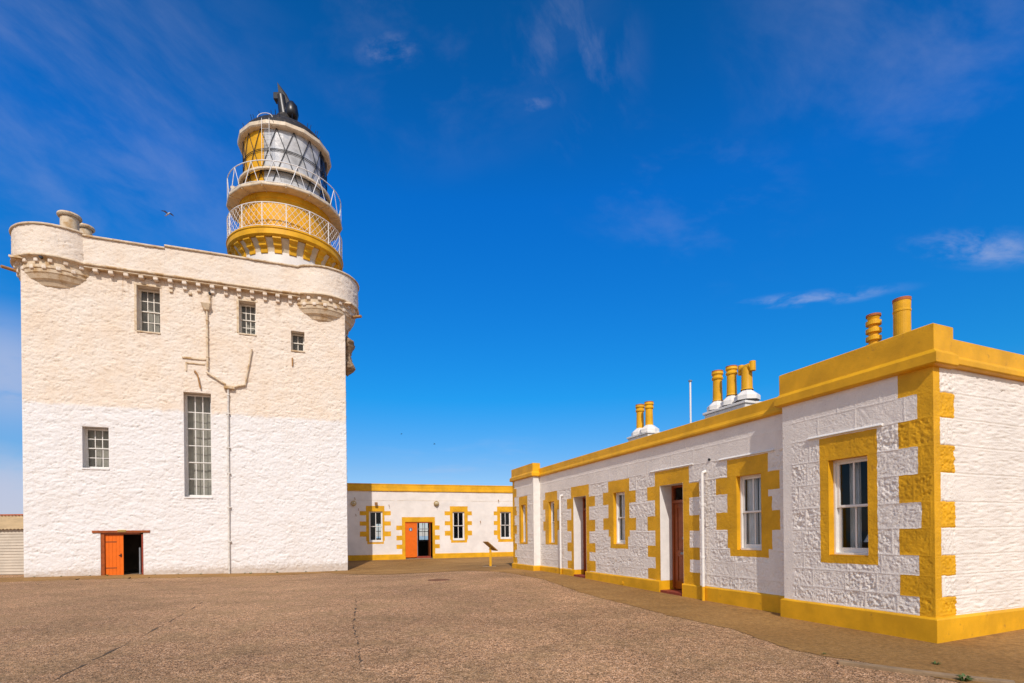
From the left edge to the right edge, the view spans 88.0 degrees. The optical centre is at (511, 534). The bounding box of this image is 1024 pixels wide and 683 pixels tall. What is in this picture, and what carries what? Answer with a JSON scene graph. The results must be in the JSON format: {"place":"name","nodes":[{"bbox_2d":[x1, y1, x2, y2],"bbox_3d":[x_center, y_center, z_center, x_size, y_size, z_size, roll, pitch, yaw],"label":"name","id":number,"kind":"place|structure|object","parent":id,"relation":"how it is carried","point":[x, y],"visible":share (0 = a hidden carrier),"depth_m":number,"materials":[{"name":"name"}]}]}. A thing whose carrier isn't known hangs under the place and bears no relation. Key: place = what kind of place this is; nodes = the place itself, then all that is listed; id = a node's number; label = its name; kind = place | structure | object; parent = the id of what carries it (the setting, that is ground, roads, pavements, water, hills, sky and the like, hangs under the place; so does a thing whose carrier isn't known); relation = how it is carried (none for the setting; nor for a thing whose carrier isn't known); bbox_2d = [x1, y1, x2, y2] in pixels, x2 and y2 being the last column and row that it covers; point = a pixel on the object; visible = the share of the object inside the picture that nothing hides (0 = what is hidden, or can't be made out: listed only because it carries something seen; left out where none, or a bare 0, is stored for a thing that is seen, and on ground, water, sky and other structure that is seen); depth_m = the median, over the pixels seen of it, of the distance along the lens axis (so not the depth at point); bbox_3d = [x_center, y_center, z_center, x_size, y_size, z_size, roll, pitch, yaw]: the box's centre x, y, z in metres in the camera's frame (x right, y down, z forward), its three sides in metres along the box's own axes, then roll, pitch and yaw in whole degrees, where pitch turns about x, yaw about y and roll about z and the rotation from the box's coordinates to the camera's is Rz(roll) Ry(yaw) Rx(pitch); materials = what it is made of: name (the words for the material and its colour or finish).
{"place":"outdoors","nodes":[
{"label":"outdoors","id":0,"kind":"place"},
{"bbox_2d":[375,536,427,539],"bbox_3d":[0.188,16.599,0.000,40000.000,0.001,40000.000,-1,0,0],"label":"sea","id":1,"kind":"structure","parent":0,"point":[422,537],"depth_m":4434.38,"materials":[{"name":"blue liquid"}]},
{"bbox_2d":[326,556,512,573],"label":"path","id":2,"kind":"structure","parent":0,"point":[402,566],"depth_m":28.65,"materials":[{"name":"brown concrete"}]},
{"bbox_2d":[483,541,497,566],"bbox_3d":[-1.062,0.942,25.088,0.720,1.235,0.673,-1,0,-16],"label":"information board","id":3,"kind":"object","parent":2,"relation":"on","point":[490,546],"visible":0.86,"depth_m":25.05,"materials":[{"name":"wood"}]},
{"bbox_2d":[0,557,961,682],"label":"ground","id":4,"kind":"structure","parent":0,"point":[479,627],"depth_m":8.49,"materials":[{"name":"brown asphalt"}]},
{"bbox_2d":[0,514,23,574],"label":"shed","id":5,"kind":"structure","parent":4,"relation":"on","point":[11,546],"depth_m":24.00,"materials":[{"name":"beige"}]},
{"bbox_2d":[57,602,201,678],"bbox_3d":[-6.357,1.673,9.398,0.110,0.007,8.036,-1,0,-19],"label":"road crack","id":6,"kind":"object","parent":4,"relation":"on","point":[113,650],"visible":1,"depth_m":7.50,"materials":[{"name":"brown asphalt"}]},
{"bbox_2d":[0,571,329,581],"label":"castle verge","id":7,"kind":"structure","parent":4,"relation":"on","point":[14,579],"depth_m":22.76,"materials":[{"name":"brown concrete"}]},
{"bbox_2d":[0,210,361,576],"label":"castle","id":8,"kind":"structure","parent":4,"relation":"on","point":[183,410],"depth_m":24.23,"materials":[{"name":"white paint"}]},
{"bbox_2d":[85,428,108,467],"bbox_3d":[-18.290,-3.783,23.479,0.950,1.780,0.150,-1,0,-21],"label":"window","id":9,"kind":"structure","parent":8,"relation":"in","point":[86,429],"depth_m":23.42,"materials":[{"name":"white wood"}]},
{"bbox_2d":[105,535,123,574],"bbox_3d":[-17.568,0.904,23.432,0.666,1.790,0.045,-1,0,-21],"label":"door","id":10,"kind":"structure","parent":8,"relation":"in","point":[113,550],"depth_m":23.41,"materials":[{"name":"orange wood"}]},
{"bbox_2d":[139,289,159,331],"bbox_3d":[-16.477,-10.119,24.198,0.880,2.010,0.150,-1,0,-21],"label":"window","id":11,"kind":"structure","parent":8,"relation":"in","point":[140,297],"depth_m":24.13,"materials":[{"name":"white wood"}]},
{"bbox_2d":[185,394,211,496],"bbox_3d":[-14.658,-4.134,24.867,1.110,4.800,0.150,-1,0,-21],"label":"window","id":12,"kind":"structure","parent":8,"relation":"in","point":[186,399],"depth_m":24.80,"materials":[{"name":"white wood"}]},
{"bbox_2d":[240,304,255,333],"bbox_3d":[-12.744,-10.316,25.625,0.720,1.520,0.150,-1,0,-21],"label":"window","id":13,"kind":"structure","parent":8,"relation":"in","point":[241,305],"depth_m":25.61,"materials":[{"name":"white wood"}]},
{"bbox_2d":[226,83,342,270],"bbox_3d":[-12.559,-18.309,29.500,5.980,13.700,5.980,-1,0,0],"label":"lighthouse","id":14,"kind":"object","parent":8,"relation":"on","point":[280,208],"visible":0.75,"depth_m":27.51,"materials":[{"name":"beige metal"}]},
{"bbox_2d":[239,207,246,227],"bbox_3d":[-14.089,-16.266,27.774,0.900,1.450,0.045,-1,0,42],"label":"tower door","id":15,"kind":"structure","parent":14,"relation":"in","point":[244,210],"depth_m":27.67,"materials":[{"name":"yellow paint"}]},
{"bbox_2d":[291,334,304,350],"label":"window","id":16,"kind":"structure","parent":8,"relation":"in","point":[292,335],"depth_m":26.38,"materials":[{"name":"white wood"}]},
{"bbox_2d":[352,608,358,643],"bbox_3d":[-2.925,1.638,9.873,0.095,0.019,4.050,-1,0,-17],"label":"road crack","id":17,"kind":"object","parent":4,"relation":"on","point":[353,627],"visible":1,"depth_m":9.36,"materials":[{"name":"asphalt"}]},
{"bbox_2d":[347,483,512,560],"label":"cottage","id":18,"kind":"structure","parent":4,"relation":"on","point":[464,521],"depth_m":34.45,"materials":[{"name":"white paint"}]},
{"bbox_2d":[369,511,382,540],"bbox_3d":[-8.594,-0.488,33.440,0.830,1.930,0.150,-1,0,-17],"label":"window","id":19,"kind":"structure","parent":18,"relation":"in","point":[375,512],"depth_m":33.42,"materials":[{"name":"white wood"}]},
{"bbox_2d":[374,523,380,539],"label":"window","id":20,"kind":"structure","parent":18,"relation":"in","point":[378,531],"depth_m":38.38,"materials":[{"name":"grey metal"}]},
{"bbox_2d":[405,522,431,557],"bbox_3d":[-6.010,0.378,34.222,1.750,2.380,0.100,-1,0,-17],"label":"door","id":21,"kind":"structure","parent":18,"relation":"in","point":[410,527],"depth_m":34.06,"materials":[{"name":"orange wood"}]},
{"bbox_2d":[418,523,431,541],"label":"window","id":22,"kind":"structure","parent":18,"relation":"in","point":[424,531],"depth_m":39.38,"materials":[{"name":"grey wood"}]},
{"bbox_2d":[428,523,430,555],"bbox_3d":[-5.437,0.352,34.832,0.050,2.220,0.780,-1,0,-17],"label":"door","id":23,"kind":"structure","parent":18,"relation":"in","point":[429,537],"depth_m":34.60,"materials":[{"name":"brown wood"}]},
{"bbox_2d":[453,512,463,538],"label":"window","id":24,"kind":"structure","parent":18,"relation":"in","point":[458,525],"depth_m":35.03,"materials":[{"name":"white wood"}]},
{"bbox_2d":[500,512,510,537],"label":"window","id":25,"kind":"structure","parent":18,"relation":"in","point":[509,525],"depth_m":36.05,"materials":[{"name":"white wood"}]},
{"bbox_2d":[428,579,449,580],"bbox_3d":[-2.502,1.568,18.170,0.760,0.041,0.760,-1,0,0],"label":"drain cover","id":26,"kind":"object","parent":4,"relation":"on","point":[438,579],"visible":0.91,"depth_m":18.21,"materials":[{"name":"metal"}]},
{"bbox_2d":[839,660,1015,682],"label":"kerb","id":27,"kind":"structure","parent":4,"relation":"on","point":[907,670],"depth_m":5.90,"materials":[{"name":"concrete"}]},
{"bbox_2d":[0,0,1023,536],"label":"sky","id":28,"kind":"structure","parent":0,"point":[558,218],"materials":[{"name":"blue"}]},
{"bbox_2d":[463,564,1023,682],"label":"pavement","id":29,"kind":"structure","parent":0,"point":[999,655],"depth_m":7.79,"materials":[{"name":"brown concrete"}]},
{"bbox_2d":[510,296,1023,643],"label":"cottage","id":30,"kind":"structure","parent":29,"relation":"on","point":[902,448],"depth_m":9.04,"materials":[{"name":"white paint"}]},
{"bbox_2d":[523,505,525,541],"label":"window","id":31,"kind":"structure","parent":30,"relation":"in","point":[524,515],"depth_m":22.18,"materials":[{"name":"white wood"}]},
{"bbox_2d":[551,502,554,542],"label":"window","id":32,"kind":"structure","parent":30,"relation":"in","point":[552,503],"depth_m":20.25,"materials":[{"name":"white wood"}]},
{"bbox_2d":[585,511,586,570],"bbox_3d":[2.689,0.260,18.053,0.055,2.180,0.760,-1,0,-21],"label":"door","id":33,"kind":"structure","parent":30,"relation":"in","point":[585,511],"depth_m":18.35,"materials":[{"name":"red wood"}]},
{"bbox_2d":[616,492,624,543],"bbox_3d":[3.292,-0.482,15.660,0.150,1.530,0.630,-1,0,-21],"label":"window","id":34,"kind":"structure","parent":30,"relation":"in","point":[618,519],"depth_m":15.89,"materials":[{"name":"white wood"}]},
{"bbox_2d":[674,503,683,588],"bbox_3d":[4.392,0.300,13.485,0.095,2.220,0.770,-1,0,-21],"label":"door","id":35,"kind":"structure","parent":30,"relation":"in","point":[678,507],"depth_m":13.70,"materials":[{"name":"red wood"}]},
{"bbox_2d":[688,380,691,422],"bbox_3d":[5.512,-3.583,16.356,0.120,2.380,0.120,-1,0,0],"label":"roof mast","id":36,"kind":"object","parent":30,"relation":"on","point":[689,381],"visible":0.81,"depth_m":16.33,"materials":[{"name":"grey metal"}]},
{"bbox_2d":[740,474,761,549],"bbox_3d":[5.039,-0.457,11.034,0.150,1.560,0.660,-1,0,-21],"label":"window","id":37,"kind":"structure","parent":30,"relation":"in","point":[743,513],"depth_m":11.27,"materials":[{"name":"white wood"}]},
{"bbox_2d":[833,456,867,554],"bbox_3d":[5.636,-0.454,8.715,0.150,1.600,0.680,-1,0,-21],"label":"window","id":38,"kind":"structure","parent":30,"relation":"in","point":[838,508],"depth_m":8.95,"materials":[{"name":"white wood"}]},
{"bbox_2d":[955,673,972,680],"bbox_3d":[4.803,1.518,5.615,0.178,0.064,0.210,-1,0,38],"label":"weed","id":39,"kind":"object","parent":29,"relation":"on","point":[967,678],"visible":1,"depth_m":5.61,"materials":[{"name":"green plant"}]}
]}

